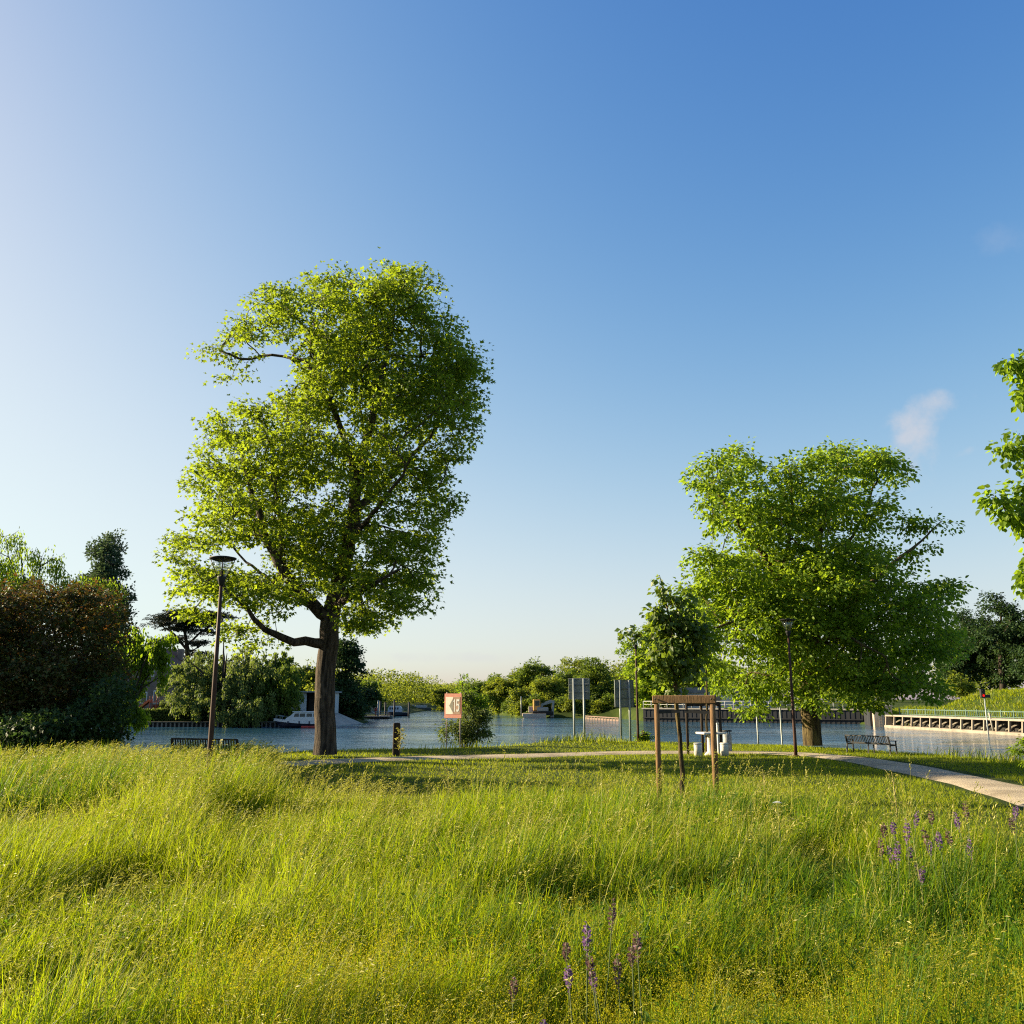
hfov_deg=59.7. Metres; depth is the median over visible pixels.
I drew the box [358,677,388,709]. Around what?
bank tree
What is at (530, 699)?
bank bush
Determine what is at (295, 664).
bank tree
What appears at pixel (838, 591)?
maple tree
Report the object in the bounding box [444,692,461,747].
distance sign
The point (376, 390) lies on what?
maple tree
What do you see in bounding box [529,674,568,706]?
bank tree
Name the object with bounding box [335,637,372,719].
bank tree
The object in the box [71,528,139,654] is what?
poplar tree
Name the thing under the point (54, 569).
weeping tree
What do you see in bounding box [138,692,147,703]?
window
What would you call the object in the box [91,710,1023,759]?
river water
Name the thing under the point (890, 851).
sage flower
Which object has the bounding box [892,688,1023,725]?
embankment grass
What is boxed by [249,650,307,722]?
alder tree
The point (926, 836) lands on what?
sage flower
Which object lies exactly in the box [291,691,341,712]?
boat shed
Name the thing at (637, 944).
sage flower
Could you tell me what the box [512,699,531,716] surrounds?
bank bush
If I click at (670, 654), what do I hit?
young tree
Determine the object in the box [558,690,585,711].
bank bush
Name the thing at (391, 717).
rowing boat
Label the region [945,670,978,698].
embankment bush
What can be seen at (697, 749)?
stool
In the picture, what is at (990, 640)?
street tree
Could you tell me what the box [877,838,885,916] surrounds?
sage flower
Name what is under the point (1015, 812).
sage flower
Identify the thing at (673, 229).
sky
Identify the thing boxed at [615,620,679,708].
bank tree
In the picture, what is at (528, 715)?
work barge
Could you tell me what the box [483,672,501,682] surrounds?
bank tree
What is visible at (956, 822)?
sage flower
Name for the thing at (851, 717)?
quay wall
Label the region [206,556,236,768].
street lamp
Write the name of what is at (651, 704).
quay railing
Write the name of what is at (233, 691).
willow tree
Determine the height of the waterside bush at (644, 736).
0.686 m
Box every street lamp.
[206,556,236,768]
[629,636,639,741]
[779,618,799,756]
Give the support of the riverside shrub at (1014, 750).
on the ground at (695, 775)
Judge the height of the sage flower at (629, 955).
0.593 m
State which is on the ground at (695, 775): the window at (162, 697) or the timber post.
the timber post
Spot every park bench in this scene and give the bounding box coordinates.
[170,738,250,757]
[844,734,897,754]
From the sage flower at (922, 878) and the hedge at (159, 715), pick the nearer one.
the sage flower at (922, 878)
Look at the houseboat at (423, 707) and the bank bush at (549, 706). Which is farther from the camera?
the houseboat at (423, 707)
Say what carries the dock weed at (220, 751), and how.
on the ground at (695, 775)
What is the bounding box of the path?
[278,751,1023,806]
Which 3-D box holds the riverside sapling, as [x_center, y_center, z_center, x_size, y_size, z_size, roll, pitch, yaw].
[-1.609,8.912,35.155,1.781,5.093,1.438,-9,-15,36]
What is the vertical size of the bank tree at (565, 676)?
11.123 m
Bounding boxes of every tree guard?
[652,695,718,800]
[685,702,722,754]
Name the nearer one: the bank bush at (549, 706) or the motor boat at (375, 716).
the motor boat at (375, 716)
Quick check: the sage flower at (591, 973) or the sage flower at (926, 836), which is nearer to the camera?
the sage flower at (591, 973)
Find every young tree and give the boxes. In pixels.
[615,574,719,797]
[691,603,729,752]
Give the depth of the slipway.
115.13 m
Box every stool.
[693,743,701,755]
[720,743,728,755]
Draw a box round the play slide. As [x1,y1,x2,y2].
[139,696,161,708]
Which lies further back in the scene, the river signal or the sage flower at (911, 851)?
the river signal
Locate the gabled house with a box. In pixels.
[123,649,200,708]
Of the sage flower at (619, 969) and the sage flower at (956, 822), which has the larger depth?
the sage flower at (956, 822)
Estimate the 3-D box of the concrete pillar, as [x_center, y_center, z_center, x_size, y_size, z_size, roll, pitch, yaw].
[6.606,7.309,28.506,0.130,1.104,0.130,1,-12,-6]
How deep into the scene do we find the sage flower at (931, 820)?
7.83 m
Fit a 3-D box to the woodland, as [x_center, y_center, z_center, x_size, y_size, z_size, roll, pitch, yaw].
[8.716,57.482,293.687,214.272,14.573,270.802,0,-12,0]
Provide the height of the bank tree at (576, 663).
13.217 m
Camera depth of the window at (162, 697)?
118.35 m
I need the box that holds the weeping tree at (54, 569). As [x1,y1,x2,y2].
[0,526,128,709]
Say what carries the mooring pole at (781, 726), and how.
in the river water
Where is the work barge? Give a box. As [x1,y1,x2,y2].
[521,696,545,717]
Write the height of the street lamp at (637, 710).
4.375 m
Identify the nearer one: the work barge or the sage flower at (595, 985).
the sage flower at (595, 985)
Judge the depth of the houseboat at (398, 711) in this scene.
167.82 m
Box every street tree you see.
[931,605,997,687]
[959,590,1023,689]
[1002,609,1023,679]
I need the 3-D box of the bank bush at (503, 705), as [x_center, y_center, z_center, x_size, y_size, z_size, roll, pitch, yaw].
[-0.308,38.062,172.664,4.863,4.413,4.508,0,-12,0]
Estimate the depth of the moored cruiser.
100.13 m
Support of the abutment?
on the ground at (695, 775)
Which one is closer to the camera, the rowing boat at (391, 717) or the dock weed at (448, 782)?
the dock weed at (448, 782)
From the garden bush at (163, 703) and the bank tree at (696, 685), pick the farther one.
the bank tree at (696, 685)
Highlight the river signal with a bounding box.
[979,689,989,735]
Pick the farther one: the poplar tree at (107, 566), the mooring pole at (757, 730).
the poplar tree at (107, 566)
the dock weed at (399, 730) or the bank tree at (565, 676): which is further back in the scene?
the bank tree at (565, 676)
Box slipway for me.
[335,713,362,724]
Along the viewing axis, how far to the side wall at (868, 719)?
107.07 m
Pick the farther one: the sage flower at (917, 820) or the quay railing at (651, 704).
the quay railing at (651, 704)
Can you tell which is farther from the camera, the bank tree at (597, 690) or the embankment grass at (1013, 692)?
the bank tree at (597, 690)
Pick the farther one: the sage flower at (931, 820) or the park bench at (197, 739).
the park bench at (197, 739)
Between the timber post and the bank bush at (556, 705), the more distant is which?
the bank bush at (556, 705)
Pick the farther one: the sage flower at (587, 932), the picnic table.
the picnic table
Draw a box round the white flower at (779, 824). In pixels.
[773,801,781,863]
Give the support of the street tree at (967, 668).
on the ground at (695, 775)
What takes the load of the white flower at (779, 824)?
on the ground at (695, 775)
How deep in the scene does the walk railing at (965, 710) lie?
89.56 m
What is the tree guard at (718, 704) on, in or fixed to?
on the ground at (695, 775)
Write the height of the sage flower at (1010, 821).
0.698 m
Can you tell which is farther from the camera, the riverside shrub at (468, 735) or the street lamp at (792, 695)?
the riverside shrub at (468, 735)
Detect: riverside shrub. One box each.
[432,684,495,747]
[1004,734,1023,767]
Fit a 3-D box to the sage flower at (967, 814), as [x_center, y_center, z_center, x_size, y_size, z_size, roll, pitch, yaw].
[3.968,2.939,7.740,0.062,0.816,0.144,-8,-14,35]
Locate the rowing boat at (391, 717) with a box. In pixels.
[379,715,392,718]
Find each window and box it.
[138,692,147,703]
[153,690,165,703]
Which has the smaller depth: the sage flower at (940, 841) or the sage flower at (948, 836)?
the sage flower at (940, 841)
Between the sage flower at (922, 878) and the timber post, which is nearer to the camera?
the sage flower at (922, 878)
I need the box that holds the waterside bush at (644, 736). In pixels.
[632,729,654,742]
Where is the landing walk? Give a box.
[884,713,1023,735]
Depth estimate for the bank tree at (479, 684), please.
214.52 m
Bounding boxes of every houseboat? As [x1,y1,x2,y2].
[386,706,407,715]
[412,705,431,710]
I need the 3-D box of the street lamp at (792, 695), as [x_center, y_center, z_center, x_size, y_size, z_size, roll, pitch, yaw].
[8.551,5.390,27.275,0.500,4.245,0.500,4,-12,-17]
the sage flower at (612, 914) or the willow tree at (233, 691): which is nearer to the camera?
the sage flower at (612, 914)
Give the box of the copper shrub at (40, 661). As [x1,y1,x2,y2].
[0,572,139,755]
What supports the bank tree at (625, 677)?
on the ground at (695, 775)
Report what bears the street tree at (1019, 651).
on the ground at (695, 775)
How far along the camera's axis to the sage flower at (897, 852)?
6.57 m
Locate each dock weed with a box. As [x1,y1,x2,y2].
[212,739,227,780]
[394,728,405,749]
[438,766,455,797]
[757,767,773,803]
[885,770,903,823]
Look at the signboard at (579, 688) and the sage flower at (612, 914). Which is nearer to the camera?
the sage flower at (612, 914)
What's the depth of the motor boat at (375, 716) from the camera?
144.91 m
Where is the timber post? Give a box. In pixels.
[392,723,400,755]
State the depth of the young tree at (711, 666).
28.15 m
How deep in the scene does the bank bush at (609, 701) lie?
152.45 m
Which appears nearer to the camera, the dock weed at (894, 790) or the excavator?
the dock weed at (894, 790)
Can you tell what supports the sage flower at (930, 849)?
on the ground at (695, 775)
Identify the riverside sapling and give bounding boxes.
[443,673,493,747]
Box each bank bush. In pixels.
[500,699,510,715]
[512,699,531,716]
[526,692,543,712]
[542,696,554,710]
[551,694,568,712]
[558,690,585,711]
[577,697,592,712]
[586,699,606,714]
[600,691,618,710]
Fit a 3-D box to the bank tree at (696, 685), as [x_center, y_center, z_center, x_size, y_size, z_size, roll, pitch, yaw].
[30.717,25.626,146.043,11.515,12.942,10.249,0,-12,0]
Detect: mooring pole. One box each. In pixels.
[756,717,758,743]
[779,707,782,744]
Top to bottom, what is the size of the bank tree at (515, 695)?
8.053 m
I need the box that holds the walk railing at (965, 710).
[899,708,1023,718]
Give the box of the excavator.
[532,699,553,716]
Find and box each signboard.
[568,678,589,737]
[614,680,633,740]
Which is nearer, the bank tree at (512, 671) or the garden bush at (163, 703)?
the garden bush at (163, 703)
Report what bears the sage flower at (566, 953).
on the ground at (695, 775)
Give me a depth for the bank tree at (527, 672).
192.69 m
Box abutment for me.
[872,705,892,726]
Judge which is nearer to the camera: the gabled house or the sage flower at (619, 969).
the sage flower at (619, 969)
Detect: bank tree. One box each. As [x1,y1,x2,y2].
[277,662,315,707]
[283,662,308,697]
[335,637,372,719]
[339,673,381,719]
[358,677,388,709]
[426,684,457,710]
[458,678,488,708]
[481,677,520,714]
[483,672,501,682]
[497,668,519,677]
[505,682,536,716]
[506,656,553,689]
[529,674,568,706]
[534,665,581,697]
[554,656,611,687]
[566,656,628,702]
[612,674,648,705]
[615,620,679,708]
[680,638,730,687]
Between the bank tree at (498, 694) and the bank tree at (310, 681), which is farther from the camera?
the bank tree at (498, 694)
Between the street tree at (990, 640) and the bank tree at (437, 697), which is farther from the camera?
the bank tree at (437, 697)
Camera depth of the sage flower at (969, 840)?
7.22 m
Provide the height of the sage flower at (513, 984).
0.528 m
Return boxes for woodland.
[190,651,1023,705]
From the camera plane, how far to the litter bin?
28.99 m
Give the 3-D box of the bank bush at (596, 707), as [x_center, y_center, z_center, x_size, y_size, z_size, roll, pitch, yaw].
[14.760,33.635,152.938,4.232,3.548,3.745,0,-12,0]
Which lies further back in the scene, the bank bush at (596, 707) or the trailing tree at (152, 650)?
the bank bush at (596, 707)
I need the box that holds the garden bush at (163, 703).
[158,692,182,711]
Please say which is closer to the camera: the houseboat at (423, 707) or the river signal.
the river signal
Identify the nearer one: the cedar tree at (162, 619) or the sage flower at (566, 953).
the sage flower at (566, 953)
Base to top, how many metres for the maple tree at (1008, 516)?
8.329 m
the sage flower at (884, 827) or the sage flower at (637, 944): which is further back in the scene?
the sage flower at (884, 827)
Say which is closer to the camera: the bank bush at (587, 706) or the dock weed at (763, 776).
the dock weed at (763, 776)
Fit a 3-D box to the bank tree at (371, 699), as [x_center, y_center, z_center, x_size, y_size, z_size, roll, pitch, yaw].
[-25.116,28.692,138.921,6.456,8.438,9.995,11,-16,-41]
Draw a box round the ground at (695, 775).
[1,691,1023,1022]
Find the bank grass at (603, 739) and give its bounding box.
[301,727,1023,769]
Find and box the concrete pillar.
[716,723,719,753]
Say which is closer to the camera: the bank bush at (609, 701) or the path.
the path
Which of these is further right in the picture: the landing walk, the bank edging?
the landing walk
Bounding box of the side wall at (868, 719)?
[864,702,872,725]
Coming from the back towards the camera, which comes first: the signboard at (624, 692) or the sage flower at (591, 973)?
the signboard at (624, 692)
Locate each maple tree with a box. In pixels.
[150,247,495,754]
[666,435,978,745]
[972,348,1023,599]
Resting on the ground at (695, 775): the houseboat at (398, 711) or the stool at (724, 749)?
the stool at (724, 749)
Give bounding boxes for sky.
[0,0,1023,699]
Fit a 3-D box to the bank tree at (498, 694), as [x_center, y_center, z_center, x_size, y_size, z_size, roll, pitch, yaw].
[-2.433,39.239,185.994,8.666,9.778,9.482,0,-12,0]
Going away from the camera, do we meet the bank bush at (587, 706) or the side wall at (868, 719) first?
the side wall at (868, 719)
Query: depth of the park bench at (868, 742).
28.32 m
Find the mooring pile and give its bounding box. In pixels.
[408,702,409,716]
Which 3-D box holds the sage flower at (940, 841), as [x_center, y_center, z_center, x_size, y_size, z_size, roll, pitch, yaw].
[3.137,2.715,6.485,0.058,0.742,0.130,-3,-12,15]
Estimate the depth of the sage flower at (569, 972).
3.89 m
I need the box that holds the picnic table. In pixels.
[695,732,725,755]
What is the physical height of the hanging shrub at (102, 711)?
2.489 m
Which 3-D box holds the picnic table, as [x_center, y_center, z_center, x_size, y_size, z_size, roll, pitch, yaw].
[6.146,7.172,27.615,0.720,0.700,0.720,3,-12,-12]
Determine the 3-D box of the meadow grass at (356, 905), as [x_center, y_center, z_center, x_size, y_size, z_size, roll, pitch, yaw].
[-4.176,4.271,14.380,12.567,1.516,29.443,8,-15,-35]
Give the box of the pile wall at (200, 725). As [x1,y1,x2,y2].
[113,723,279,726]
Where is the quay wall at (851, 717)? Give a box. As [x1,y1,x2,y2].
[642,708,863,723]
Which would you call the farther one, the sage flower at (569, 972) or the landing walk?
the landing walk
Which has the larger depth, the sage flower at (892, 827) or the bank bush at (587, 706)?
the bank bush at (587, 706)
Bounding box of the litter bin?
[722,730,731,750]
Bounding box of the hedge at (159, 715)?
[139,707,204,722]
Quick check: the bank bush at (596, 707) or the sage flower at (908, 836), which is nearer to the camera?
the sage flower at (908, 836)
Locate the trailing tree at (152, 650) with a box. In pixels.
[100,626,178,747]
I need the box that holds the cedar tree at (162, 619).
[139,608,241,658]
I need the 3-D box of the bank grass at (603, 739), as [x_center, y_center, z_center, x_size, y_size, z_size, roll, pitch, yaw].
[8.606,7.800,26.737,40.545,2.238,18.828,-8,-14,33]
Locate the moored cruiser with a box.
[274,707,314,727]
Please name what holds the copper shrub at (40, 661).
on the ground at (695, 775)
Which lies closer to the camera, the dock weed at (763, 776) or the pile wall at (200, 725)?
the dock weed at (763, 776)
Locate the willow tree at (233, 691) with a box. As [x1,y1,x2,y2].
[155,643,281,727]
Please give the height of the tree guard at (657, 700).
2.076 m
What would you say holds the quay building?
on the ground at (695, 775)
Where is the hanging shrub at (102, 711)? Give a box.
[0,667,141,761]
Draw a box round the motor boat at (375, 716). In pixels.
[364,708,389,718]
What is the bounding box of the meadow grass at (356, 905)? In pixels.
[0,737,1023,1023]
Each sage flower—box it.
[508,976,518,1023]
[561,942,570,1023]
[563,965,573,1023]
[581,921,591,1023]
[585,951,597,1023]
[588,968,601,1023]
[602,899,616,1021]
[613,953,621,1023]
[627,945,634,1023]
[631,931,642,1023]
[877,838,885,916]
[880,823,895,909]
[886,846,897,885]
[890,820,897,866]
[893,841,900,915]
[903,818,910,900]
[906,846,912,861]
[912,810,919,858]
[918,866,925,920]
[921,827,939,888]
[926,840,932,869]
[927,809,936,863]
[934,831,951,922]
[944,828,963,885]
[953,812,970,874]
[962,801,973,866]
[966,837,973,889]
[1008,817,1022,880]
[1012,806,1018,875]
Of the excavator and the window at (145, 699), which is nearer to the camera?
the window at (145, 699)
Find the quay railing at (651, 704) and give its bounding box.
[643,701,844,708]
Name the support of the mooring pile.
in the river water
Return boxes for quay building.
[660,687,771,707]
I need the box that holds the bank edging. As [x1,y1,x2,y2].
[585,716,619,720]

